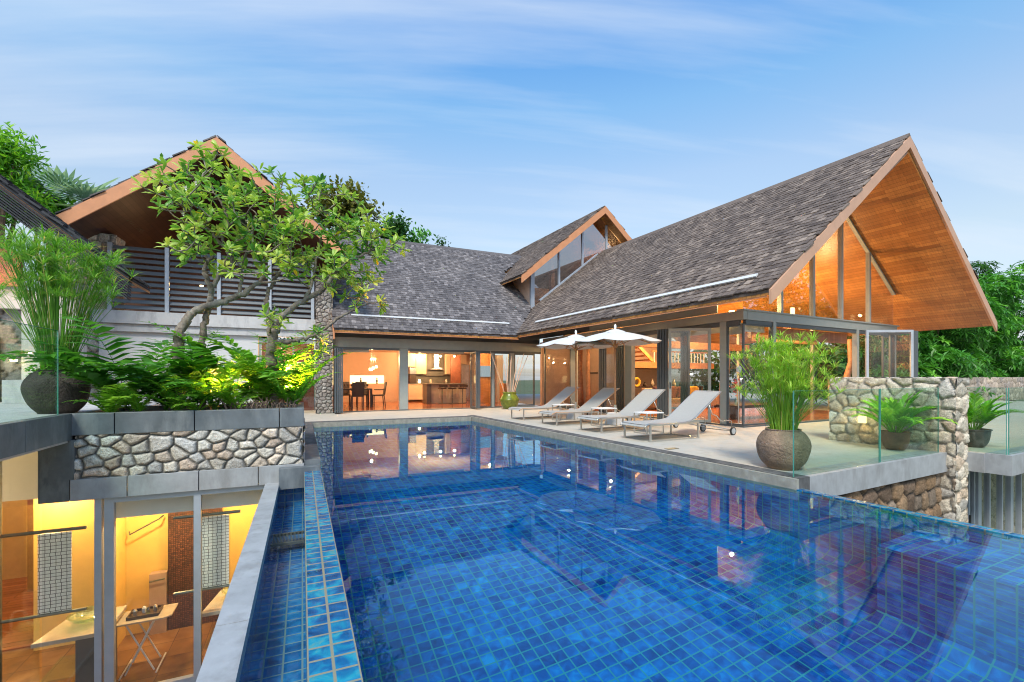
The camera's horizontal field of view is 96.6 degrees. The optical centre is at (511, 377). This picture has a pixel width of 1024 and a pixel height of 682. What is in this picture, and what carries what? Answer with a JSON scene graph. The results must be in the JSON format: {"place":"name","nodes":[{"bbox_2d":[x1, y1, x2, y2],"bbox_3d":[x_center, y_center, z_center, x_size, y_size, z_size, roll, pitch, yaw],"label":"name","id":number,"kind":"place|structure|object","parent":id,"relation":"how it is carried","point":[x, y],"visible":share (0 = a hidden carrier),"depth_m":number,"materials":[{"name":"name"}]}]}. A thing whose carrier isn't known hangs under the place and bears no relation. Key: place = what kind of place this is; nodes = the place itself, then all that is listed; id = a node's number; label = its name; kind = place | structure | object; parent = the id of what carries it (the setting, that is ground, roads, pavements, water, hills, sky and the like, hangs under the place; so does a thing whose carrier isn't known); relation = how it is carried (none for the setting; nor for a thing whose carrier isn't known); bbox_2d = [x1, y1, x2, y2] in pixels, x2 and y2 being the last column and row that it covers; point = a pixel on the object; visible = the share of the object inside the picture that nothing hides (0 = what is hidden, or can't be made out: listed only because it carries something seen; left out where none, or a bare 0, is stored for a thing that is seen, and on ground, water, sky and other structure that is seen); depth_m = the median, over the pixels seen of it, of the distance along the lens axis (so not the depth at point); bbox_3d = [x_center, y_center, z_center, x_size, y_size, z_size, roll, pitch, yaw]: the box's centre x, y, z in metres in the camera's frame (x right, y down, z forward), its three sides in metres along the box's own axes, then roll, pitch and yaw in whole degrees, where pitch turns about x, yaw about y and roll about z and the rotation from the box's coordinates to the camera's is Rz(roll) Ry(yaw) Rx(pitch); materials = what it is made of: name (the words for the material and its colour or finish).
{"place":"outdoors","nodes":[
{"label":"outdoors","id":0,"kind":"place"},
{"bbox_2d":[0,121,58,245],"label":"background tree","id":1,"kind":"object","parent":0,"point":[13,154],"visible":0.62,"depth_m":10.97,"materials":[{"name":"green plant"}]},
{"bbox_2d":[5,181,76,279],"bbox_3d":[-13.010,-1.851,12.774,1.764,7.139,1.617,0,0,-25],"label":"background tree","id":2,"kind":"object","parent":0,"point":[59,208],"visible":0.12,"depth_m":12.61,"materials":[{"name":"green plant"}]},
{"bbox_2d":[5,162,143,233],"bbox_3d":[-12.958,-2.251,13.408,3.404,7.903,3.373,0,0,-25],"label":"silver palm","id":3,"kind":"object","parent":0,"point":[78,191],"visible":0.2,"depth_m":12.54,"materials":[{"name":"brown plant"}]},
{"bbox_2d":[0,174,150,403],"bbox_3d":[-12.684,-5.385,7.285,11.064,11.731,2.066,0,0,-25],"label":"terrace house","id":4,"kind":"structure","parent":0,"point":[13,375],"depth_m":8.79,"materials":[{"name":"black"}]},
{"bbox_2d":[406,222,435,243],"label":"background tree","id":5,"kind":"object","parent":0,"point":[423,235],"visible":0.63,"depth_m":30.99,"materials":[{"name":"green plant"}]},
{"bbox_2d":[422,383,467,403],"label":"kitchen island","id":6,"kind":"structure","parent":0,"point":[431,392],"depth_m":21.04,"materials":[{"name":"wood"}]},
{"bbox_2d":[0,0,1023,381],"label":"sky","id":7,"kind":"structure","parent":0,"point":[497,126],"materials":[{"name":"blue"}]},
{"bbox_2d":[302,393,1023,471],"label":"deck","id":8,"kind":"structure","parent":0,"point":[739,446],"depth_m":9.82,"materials":[{"name":"stone"}]},
{"bbox_2d":[48,135,343,409],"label":"louvred house","id":9,"kind":"structure","parent":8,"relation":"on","point":[173,296],"depth_m":13.95,"materials":[{"name":"brown"}]},
{"bbox_2d":[299,174,385,235],"bbox_3d":[-10.112,-5.161,27.257,5.105,13.742,3.441,0,0,-25],"label":"background tree","id":10,"kind":"object","parent":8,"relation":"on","point":[345,205],"visible":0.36,"depth_m":26.77,"materials":[{"name":"green plant"}]},
{"bbox_2d":[375,208,413,240],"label":"background tree","id":11,"kind":"object","parent":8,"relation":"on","point":[400,229],"visible":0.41,"depth_m":29.25,"materials":[{"name":"green plant"}]},
{"bbox_2d":[315,232,540,413],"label":"dining pavilion","id":12,"kind":"structure","parent":8,"relation":"on","point":[448,300],"depth_m":18.04,"materials":[{"name":"grey"}]},
{"bbox_2d":[351,382,363,407],"bbox_3d":[-6.026,0.671,17.778,0.450,1.002,0.540,0,0,-25],"label":"dining chair","id":13,"kind":"object","parent":12,"relation":"on","point":[357,390],"visible":0.99,"depth_m":17.58,"materials":[{"name":"brown wood"}]},
{"bbox_2d":[408,353,465,399],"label":"kitchen units","id":14,"kind":"object","parent":12,"relation":"attached to","point":[434,368],"visible":0.66,"depth_m":22.96,"materials":[{"name":"wood"}]},
{"bbox_2d":[450,355,460,382],"bbox_3d":[-2.776,0.035,22.441,0.500,2.270,0.100,0,0,-25],"label":"door panel","id":15,"kind":"structure","parent":12,"relation":"in","point":[455,362],"depth_m":22.39,"materials":[{"name":"orange wood"}]},
{"bbox_2d":[461,364,468,400],"bbox_3d":[-2.522,0.245,23.637,0.435,1.850,0.660,0,0,-25],"label":"refrigerator","id":16,"kind":"object","parent":12,"relation":"on","point":[464,373],"visible":0.53,"depth_m":23.36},
{"bbox_2d":[495,355,502,401],"bbox_3d":[-0.855,0.035,22.092,0.900,2.270,0.060,0,0,-25],"label":"hall curtain","id":17,"kind":"object","parent":12,"relation":"hanging from","point":[499,362],"visible":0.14,"depth_m":22.15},
{"bbox_2d":[514,353,534,405],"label":"door leaf","id":18,"kind":"structure","parent":12,"relation":"in","point":[533,404],"depth_m":19.03,"materials":[{"name":"grey metal"}]},
{"bbox_2d":[499,206,631,307],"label":"clerestory gable","id":19,"kind":"structure","parent":12,"relation":"on","point":[547,265],"depth_m":21.92,"materials":[{"name":"brown"}]},
{"bbox_2d":[530,225,607,307],"bbox_3d":[2.671,-5.107,20.766,4.219,4.313,0.149,0,0,-28],"label":"clerestory window","id":20,"kind":"structure","parent":19,"relation":"in","point":[532,278],"depth_m":20.48,"materials":[{"name":"metal"}]},
{"bbox_2d":[490,351,527,408],"bbox_3d":[-0.037,0.098,17.627,1.501,2.203,0.768,0,0,-47],"label":"stick vase","id":21,"kind":"object","parent":8,"relation":"on","point":[508,399],"visible":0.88,"depth_m":17.37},
{"bbox_2d":[508,387,590,419],"bbox_3d":[1.143,0.738,13.690,2.523,0.925,0.787,0,0,-29],"label":"sun lounger","id":22,"kind":"object","parent":8,"relation":"on","point":[563,395],"visible":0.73,"depth_m":13.71,"materials":[{"name":"fabric"}]},
{"bbox_2d":[536,330,612,419],"bbox_3d":[1.861,-0.100,13.287,2.162,2.600,2.162,0,0,-30],"label":"parasol","id":23,"kind":"object","parent":8,"relation":"on","point":[565,342],"visible":0.9,"depth_m":13.23,"materials":[{"name":"fabric"}]},
{"bbox_2d":[539,388,631,425],"bbox_3d":[1.961,0.738,12.183,2.523,0.925,0.787,0,0,-27],"label":"sun lounger","id":24,"kind":"object","parent":8,"relation":"on","point":[600,397],"visible":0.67,"depth_m":12.20,"materials":[{"name":"fabric"}]},
{"bbox_2d":[572,324,661,424],"bbox_3d":[2.680,-0.100,11.842,2.162,2.600,2.162,0,0,-42],"label":"parasol","id":25,"kind":"object","parent":8,"relation":"on","point":[615,337],"visible":0.95,"depth_m":11.69,"materials":[{"name":"fabric"}]},
{"bbox_2d":[577,389,677,432],"bbox_3d":[2.735,0.738,10.717,2.523,0.925,0.787,0,0,-30],"label":"sun lounger","id":26,"kind":"object","parent":8,"relation":"on","point":[644,400],"visible":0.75,"depth_m":10.76,"materials":[{"name":"metal"}]},
{"bbox_2d":[620,390,735,441],"bbox_3d":[3.406,0.738,9.319,2.523,0.925,0.787,0,0,-28],"label":"sun lounger","id":27,"kind":"object","parent":8,"relation":"on","point":[691,407],"visible":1,"depth_m":9.36,"materials":[{"name":"metal"}]},
{"bbox_2d":[516,133,996,427],"bbox_3d":[6.930,-2.384,16.313,11.038,7.167,11.864,0,0,-28],"label":"gabled villa","id":28,"kind":"object","parent":8,"relation":"on","point":[866,243],"visible":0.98,"depth_m":13.18,"materials":[{"name":"grey"}]},
{"bbox_2d":[578,350,583,406],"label":"log column","id":29,"kind":"structure","parent":28,"relation":"on","point":[580,390],"depth_m":18.43,"materials":[{"name":"brown wood"}]},
{"bbox_2d":[585,349,590,401],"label":"log column","id":30,"kind":"structure","parent":28,"relation":"on","point":[588,388],"depth_m":17.98,"materials":[{"name":"brown wood"}]},
{"bbox_2d":[600,346,619,411],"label":"door leaf","id":31,"kind":"structure","parent":28,"relation":"in","point":[618,346],"depth_m":14.95,"materials":[{"name":"grey metal"}]},
{"bbox_2d":[602,346,621,413],"bbox_3d":[3.242,-0.070,14.728,0.790,2.460,0.050,0,0,-28],"label":"door leaf","id":32,"kind":"structure","parent":28,"relation":"in","point":[620,346],"depth_m":14.87,"materials":[{"name":"grey glass"}]},
{"bbox_2d":[604,345,623,412],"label":"door leaf","id":33,"kind":"structure","parent":28,"relation":"in","point":[605,350],"depth_m":14.47,"materials":[{"name":"grey metal"}]},
{"bbox_2d":[657,329,682,418],"bbox_3d":[4.341,-0.070,12.498,0.950,2.460,0.050,0,0,-28],"label":"door leaf","id":34,"kind":"structure","parent":28,"relation":"in","point":[658,331],"depth_m":12.28,"materials":[{"name":"grey metal"}]},
{"bbox_2d":[660,329,684,418],"bbox_3d":[4.385,-0.070,12.436,0.930,2.460,0.050,0,0,-28],"label":"door leaf","id":35,"kind":"structure","parent":28,"relation":"in","point":[660,329],"depth_m":12.21,"materials":[{"name":"grey metal"}]},
{"bbox_2d":[662,329,686,418],"bbox_3d":[4.429,-0.070,12.375,0.910,2.460,0.050,0,0,-28],"label":"door leaf","id":36,"kind":"structure","parent":28,"relation":"in","point":[663,330],"depth_m":12.18,"materials":[{"name":"grey metal"}]},
{"bbox_2d":[665,329,689,417],"bbox_3d":[4.473,-0.070,12.313,0.890,2.460,0.050,0,0,-28],"label":"door leaf","id":37,"kind":"structure","parent":28,"relation":"in","point":[666,330],"depth_m":12.11,"materials":[{"name":"grey metal"}]},
{"bbox_2d":[638,388,718,409],"bbox_3d":[6.538,0.785,17.814,3.400,0.770,1.000,0,0,-28],"label":"sofa","id":38,"kind":"object","parent":28,"relation":"on","point":[675,402],"visible":0.14,"depth_m":17.08,"materials":[{"name":"brown fabric"}]},
{"bbox_2d":[668,328,710,421],"bbox_3d":[4.653,-0.070,11.943,1.056,2.460,0.079,0,0,9],"label":"door leaf","id":39,"kind":"structure","parent":28,"relation":"in","point":[670,329],"depth_m":11.92,"materials":[{"name":"grey metal"}]},
{"bbox_2d":[727,324,744,425],"bbox_3d":[5.525,-0.070,11.275,0.050,2.460,0.460,0,0,-28],"label":"door leaf","id":40,"kind":"structure","parent":28,"relation":"in","point":[743,325],"depth_m":11.08,"materials":[{"name":"grey metal"}]},
{"bbox_2d":[716,403,768,418],"bbox_3d":[7.147,0.975,13.556,2.300,0.390,0.700,0,0,-28],"label":"table","id":41,"kind":"object","parent":28,"relation":"on","point":[733,411],"visible":0.38,"depth_m":12.94,"materials":[{"name":"brown wood"}]},
{"bbox_2d":[777,217,895,321],"bbox_3d":[8.887,-3.574,12.829,7.529,3.808,0.110,0,0,-28],"label":"gable window","id":42,"kind":"structure","parent":28,"relation":"in","point":[869,258],"depth_m":13.12,"materials":[{"name":"brown wood"}]},
{"bbox_2d":[844,339,851,376],"bbox_3d":[11.296,-0.340,15.351,0.537,1.928,0.240,0,0,-28],"label":"curtain","id":43,"kind":"object","parent":28,"relation":"on","point":[848,371],"visible":0.57,"depth_m":15.36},
{"bbox_2d":[865,330,913,377],"bbox_3d":[11.035,-0.120,13.336,1.319,2.560,0.050,0,0,3],"label":"door leaf","id":44,"kind":"structure","parent":28,"relation":"in","point":[867,332],"depth_m":13.31,"materials":[{"name":"grey metal"}]},
{"bbox_2d":[889,331,914,377],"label":"door leaf","id":45,"kind":"structure","parent":28,"relation":"in","point":[890,334],"depth_m":14.04,"materials":[{"name":"grey metal"}]},
{"bbox_2d":[672,342,876,404],"bbox_3d":[12.200,-0.636,21.969,4.866,4.816,9.023,0,0,-18],"label":"garden shrub","id":46,"kind":"object","parent":8,"relation":"on","point":[703,378],"visible":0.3,"depth_m":21.66,"materials":[{"name":"green plant"}]},
{"bbox_2d":[727,329,850,470],"bbox_3d":[3.632,0.264,6.016,1.398,1.869,1.513,0,0,5],"label":"papyrus pot","id":47,"kind":"object","parent":8,"relation":"on","point":[774,444],"visible":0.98,"depth_m":5.88,"materials":[{"name":"plant"}]},
{"bbox_2d":[788,450,947,495],"bbox_3d":[5.231,1.348,6.551,3.830,0.304,0.300,0,0,-28],"label":"deck edge","id":48,"kind":"object","parent":8,"relation":"attached to","point":[845,477],"visible":0.79,"depth_m":6.29,"materials":[{"name":"concrete"}]},
{"bbox_2d":[793,389,879,476],"bbox_3d":[4.283,0.675,5.960,2.034,1.039,0.014,0,0,-28],"label":"glass balustrade","id":49,"kind":"object","parent":48,"relation":"on","point":[878,424],"visible":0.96,"depth_m":6.43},
{"bbox_2d":[837,331,943,376],"bbox_3d":[19.171,-1.733,23.133,6.370,7.519,5.555,0,0,-25],"label":"broadleaf tree","id":50,"kind":"object","parent":8,"relation":"on","point":[902,348],"visible":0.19,"depth_m":22.08,"materials":[{"name":"green plant"}]},
{"bbox_2d":[844,390,956,450],"bbox_3d":[6.387,0.694,7.636,1.231,1.020,1.485,0,0,5],"label":"palm pot","id":51,"kind":"object","parent":8,"relation":"on","point":[895,414],"visible":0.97,"depth_m":7.49,"materials":[{"name":"ceramic"}]},
{"bbox_2d":[828,377,1023,409],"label":"garden wall","id":52,"kind":"structure","parent":8,"relation":"on","point":[997,386],"depth_m":23.71,"materials":[{"name":"stone"}]},
{"bbox_2d":[870,299,1002,397],"bbox_3d":[22.401,-1.168,24.847,8.180,6.602,5.656,0,0,-35],"label":"broadleaf tree","id":53,"kind":"object","parent":8,"relation":"on","point":[948,345],"visible":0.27,"depth_m":23.07,"materials":[{"name":"green plant"}]},
{"bbox_2d":[965,446,1023,475],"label":"side deck edge","id":54,"kind":"object","parent":8,"relation":"on","point":[999,462],"visible":0.74,"depth_m":7.19,"materials":[{"name":"concrete"}]},
{"bbox_2d":[967,392,1023,447],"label":"palm pot","id":55,"kind":"object","parent":8,"relation":"on","point":[982,414],"visible":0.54,"depth_m":7.78,"materials":[{"name":"plant"}]},
{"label":"pool basin","id":56,"kind":"structure","parent":8,"relation":"in","visible":0},
{"bbox_2d":[304,444,319,464],"bbox_3d":[-3.279,1.340,7.446,0.220,0.280,1.730,0,0,-25],"label":"pool coping side","id":57,"kind":"object","parent":56,"relation":"on","point":[312,456],"visible":0.5,"depth_m":7.04,"materials":[{"name":"concrete"}]},
{"bbox_2d":[305,416,470,444],"bbox_3d":[-2.563,1.339,11.286,4.730,0.283,4.650,0,0,-25],"label":"pool coping","id":58,"kind":"object","parent":56,"relation":"on","point":[310,437],"visible":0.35,"depth_m":11.94,"materials":[{"name":"concrete"}]},
{"bbox_2d":[312,416,798,489],"bbox_3d":[-0.980,1.342,8.840,4.577,0.276,10.150,0,0,-28],"label":"pool coping edge","id":59,"kind":"object","parent":56,"relation":"on","point":[770,479],"visible":0.5,"depth_m":7.96,"materials":[{"name":"stone"}]},
{"bbox_2d":[468,415,809,489],"bbox_3d":[1.078,1.338,10.080,0.220,0.284,10.420,0,0,-28],"label":"pool coping","id":60,"kind":"object","parent":56,"relation":"on","point":[804,482],"visible":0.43,"depth_m":6.93,"materials":[{"name":"stone"}]},
{"bbox_2d":[304,470,1023,681],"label":"pool weir","id":61,"kind":"object","parent":56,"relation":"in","point":[331,653],"visible":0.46,"depth_m":2.80,"materials":[{"name":"tile"}]},
{"bbox_2d":[239,488,305,681],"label":"overflow channel","id":62,"kind":"object","parent":61,"relation":"attached to","point":[275,651],"visible":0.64,"depth_m":3.55,"materials":[{"name":"tile"}]},
{"bbox_2d":[271,530,303,546],"bbox_3d":[-2.414,1.730,4.916,0.310,0.030,0.350,0,0,-25],"label":"drain grate","id":63,"kind":"object","parent":62,"relation":"on","point":[282,543],"visible":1,"depth_m":4.86,"materials":[{"name":"metal"}]},
{"bbox_2d":[313,421,1023,681],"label":"pool water","id":64,"kind":"structure","parent":56,"relation":"in","point":[471,551],"depth_m":3.10,"materials":[{"name":"liquid"}]},
{"bbox_2d":[302,380,1023,460],"bbox_3d":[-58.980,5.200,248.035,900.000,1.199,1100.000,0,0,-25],"label":"ground","id":65,"kind":"structure","parent":0,"point":[524,387],"depth_m":274.25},
{"bbox_2d":[2,451,264,681],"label":"bathroom house","id":66,"kind":"structure","parent":65,"relation":"on","point":[126,550],"depth_m":6.92,"materials":[{"name":"paint"}]},
{"bbox_2d":[27,499,33,591],"bbox_3d":[-8.773,2.575,8.789,0.800,2.950,0.100,0,0,-25],"label":"corridor door","id":67,"kind":"structure","parent":66,"relation":"in","point":[30,503],"depth_m":8.59,"materials":[{"name":"red wood"}]},
{"bbox_2d":[0,461,86,681],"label":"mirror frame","id":68,"kind":"object","parent":66,"relation":"on","point":[54,573],"visible":0.96,"depth_m":5.70,"materials":[{"name":"tile"}]},
{"bbox_2d":[31,605,126,681],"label":"vanity counter","id":69,"kind":"object","parent":66,"relation":"on","point":[81,634],"visible":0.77,"depth_m":5.79,"materials":[{"name":"stone"}]},
{"bbox_2d":[0,398,187,460],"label":"terrace","id":70,"kind":"structure","parent":66,"relation":"on","point":[14,411],"depth_m":6.31,"materials":[{"name":"concrete"}]},
{"bbox_2d":[0,414,71,458],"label":"terrace edge","id":71,"kind":"object","parent":70,"relation":"on","point":[17,437],"visible":0.95,"depth_m":4.72,"materials":[{"name":"concrete"}]},
{"bbox_2d":[0,319,58,423],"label":"glass balustrade","id":72,"kind":"object","parent":71,"relation":"on","point":[57,367],"visible":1,"depth_m":5.33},
{"bbox_2d":[0,222,141,413],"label":"papyrus pot","id":73,"kind":"object","parent":70,"relation":"on","point":[38,387],"visible":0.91,"depth_m":6.01,"materials":[{"name":"plant"}]},
{"bbox_2d":[116,603,177,680],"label":"tray stand","id":74,"kind":"object","parent":66,"relation":"on","point":[168,610],"visible":0.84,"depth_m":6.28,"materials":[{"name":"wood"}]},
{"bbox_2d":[126,604,163,620],"bbox_3d":[-5.138,3.287,6.388,0.360,0.044,0.260,0,0,-25],"label":"toiletry tray","id":75,"kind":"object","parent":74,"relation":"on","point":[146,614],"visible":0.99,"depth_m":6.35,"materials":[{"name":"brown wood"}]},
{"bbox_2d":[38,402,320,503],"bbox_3d":[-4.505,0.987,6.695,3.065,1.107,1.870,0,0,-25],"label":"planter box","id":76,"kind":"object","parent":66,"relation":"on","point":[154,449],"visible":1,"depth_m":5.93,"materials":[{"name":"stone"}]},
{"bbox_2d":[62,381,133,411],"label":"fern plant","id":77,"kind":"object","parent":76,"relation":"on","point":[109,402],"visible":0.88,"depth_m":5.82,"materials":[{"name":"green plant"}]},
{"bbox_2d":[0,314,202,411],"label":"fern plant","id":78,"kind":"object","parent":76,"relation":"on","point":[71,360],"visible":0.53,"depth_m":5.87,"materials":[{"name":"green plant"}]},
{"bbox_2d":[116,383,159,410],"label":"fern plant","id":79,"kind":"object","parent":76,"relation":"on","point":[135,399],"visible":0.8,"depth_m":5.96,"materials":[{"name":"green plant"}]},
{"bbox_2d":[76,341,240,410],"bbox_3d":[-5.118,-0.051,6.491,2.636,1.070,1.678,0,0,43],"label":"fern plant","id":80,"kind":"object","parent":76,"relation":"on","point":[155,366],"visible":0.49,"depth_m":6.17,"materials":[{"name":"green plant"}]},
{"bbox_2d":[118,373,203,409],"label":"fern plant","id":81,"kind":"object","parent":76,"relation":"on","point":[165,392],"visible":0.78,"depth_m":6.13,"materials":[{"name":"green plant"}]},
{"bbox_2d":[67,331,261,406],"bbox_3d":[-4.608,-0.181,6.769,1.769,1.330,2.717,0,0,-4],"label":"fern plant","id":82,"kind":"object","parent":76,"relation":"on","point":[197,355],"visible":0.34,"depth_m":6.37,"materials":[{"name":"green plant"}]},
{"bbox_2d":[160,394,219,409],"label":"fern plant","id":83,"kind":"object","parent":76,"relation":"on","point":[191,405],"visible":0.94,"depth_m":6.12,"materials":[{"name":"green plant"}]},
{"bbox_2d":[134,338,266,409],"bbox_3d":[-4.377,-0.032,6.516,1.741,1.032,1.420,0,0,37],"label":"fern plant","id":84,"kind":"object","parent":76,"relation":"on","point":[203,385],"visible":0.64,"depth_m":6.43,"materials":[{"name":"green plant"}]},
{"bbox_2d":[130,139,305,409],"bbox_3d":[-4.330,-1.671,6.834,2.293,4.426,2.190,0,0,-25],"label":"frangipani tree","id":85,"kind":"object","parent":76,"relation":"on","point":[188,192],"visible":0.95,"depth_m":6.73,"materials":[{"name":"green plant"}]},
{"bbox_2d":[140,321,305,404],"bbox_3d":[-4.352,-0.140,7.046,2.183,1.248,2.125,0,0,-25],"label":"fern plant","id":86,"kind":"object","parent":76,"relation":"on","point":[201,366],"visible":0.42,"depth_m":6.69,"materials":[{"name":"green plant"}]},
{"bbox_2d":[184,383,267,408],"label":"fern plant","id":87,"kind":"object","parent":76,"relation":"on","point":[226,396],"visible":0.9,"depth_m":6.36,"materials":[{"name":"green plant"}]},
{"bbox_2d":[188,328,313,405],"bbox_3d":[-3.992,-0.181,7.206,1.662,1.329,1.776,0,0,-11],"label":"fern plant","id":88,"kind":"object","parent":76,"relation":"on","point":[237,351],"visible":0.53,"depth_m":6.82,"materials":[{"name":"green plant"}]},
{"bbox_2d":[218,397,299,411],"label":"dry fern litter","id":89,"kind":"object","parent":76,"relation":"on","point":[252,405],"visible":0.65,"depth_m":6.64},
{"bbox_2d":[231,349,320,401],"bbox_3d":[-4.037,0.010,7.446,1.836,0.948,2.414,0,0,0],"label":"fern plant","id":90,"kind":"object","parent":76,"relation":"on","point":[277,375],"visible":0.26,"depth_m":6.91,"materials":[{"name":"green plant"}]},
{"bbox_2d":[226,367,339,404],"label":"fern plant","id":91,"kind":"object","parent":76,"relation":"on","point":[280,392],"visible":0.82,"depth_m":6.94,"materials":[{"name":"green plant"}]},
{"bbox_2d":[248,331,350,400],"bbox_3d":[-3.358,-0.154,7.564,1.522,1.273,1.820,0,0,-43],"label":"fern plant","id":92,"kind":"object","parent":76,"relation":"on","point":[308,367],"visible":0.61,"depth_m":7.28,"materials":[{"name":"green plant"}]},
{"bbox_2d":[257,172,411,407],"bbox_3d":[-2.826,-1.449,7.602,2.429,4.043,2.180,0,0,-25],"label":"frangipani tree","id":93,"kind":"object","parent":76,"relation":"on","point":[341,264],"visible":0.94,"depth_m":7.35,"materials":[{"name":"green plant"}]},
{"bbox_2d":[94,484,264,681],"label":"window","id":94,"kind":"structure","parent":66,"relation":"in","point":[104,509],"depth_m":5.69,"materials":[{"name":"grey metal"}]},
{"bbox_2d":[173,510,240,595],"bbox_3d":[-4.269,2.440,6.402,0.790,1.084,0.044,0,0,-25],"label":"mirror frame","id":95,"kind":"object","parent":66,"relation":"attached to","point":[215,552],"visible":0.86,"depth_m":6.42,"materials":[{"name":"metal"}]},
{"bbox_2d":[202,589,227,616],"bbox_3d":[-4.078,3.635,6.694,0.719,0.830,0.730,0,0,-25],"label":"vanity counter","id":96,"kind":"object","parent":66,"relation":"on","point":[214,606],"visible":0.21,"depth_m":6.45,"materials":[{"name":"stone"}]},
{"bbox_2d":[196,483,278,681],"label":"channel coping","id":97,"kind":"object","parent":65,"relation":"on","point":[223,660],"visible":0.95,"depth_m":2.96,"materials":[{"name":"concrete"}]},
{"bbox_2d":[838,473,941,516],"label":"basement wall","id":98,"kind":"structure","parent":65,"relation":"on","point":[922,495],"depth_m":6.87,"materials":[{"name":"stone"}]},
{"bbox_2d":[829,377,969,522],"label":"boundary wall","id":99,"kind":"structure","parent":65,"relation":"on","point":[954,440],"depth_m":7.49,"materials":[{"name":"stone"}]},
{"bbox_2d":[933,279,1012,377],"bbox_3d":[26.834,-2.236,27.595,8.345,8.359,5.897,0,0,-25],"label":"broadleaf tree","id":100,"kind":"object","parent":65,"relation":"on","point":[983,359],"visible":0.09,"depth_m":25.33,"materials":[{"name":"green plant"}]},
{"bbox_2d":[967,471,1021,533],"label":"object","id":101,"kind":"structure","parent":65,"relation":"on","point":[974,504],"depth_m":8.69,"materials":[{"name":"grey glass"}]},
{"bbox_2d":[969,269,1023,376],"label":"broadleaf tree","id":102,"kind":"object","parent":65,"relation":"on","point":[1014,367],"visible":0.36,"depth_m":28.95,"materials":[{"name":"green plant"}]},
{"bbox_2d":[981,260,1023,400],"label":"broadleaf tree","id":103,"kind":"object","parent":65,"relation":"on","point":[1016,344],"visible":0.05,"depth_m":32.94,"materials":[{"name":"green plant"}]},
{"bbox_2d":[982,473,1023,534],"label":"basement wall","id":104,"kind":"structure","parent":65,"relation":"on","point":[993,500],"depth_m":9.58,"materials":[{"name":"metal"}]},
{"bbox_2d":[970,260,1023,349],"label":"broadleaf tree","id":105,"kind":"object","parent":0,"point":[984,267],"visible":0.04,"depth_m":40.23,"materials":[{"name":"green plant"}]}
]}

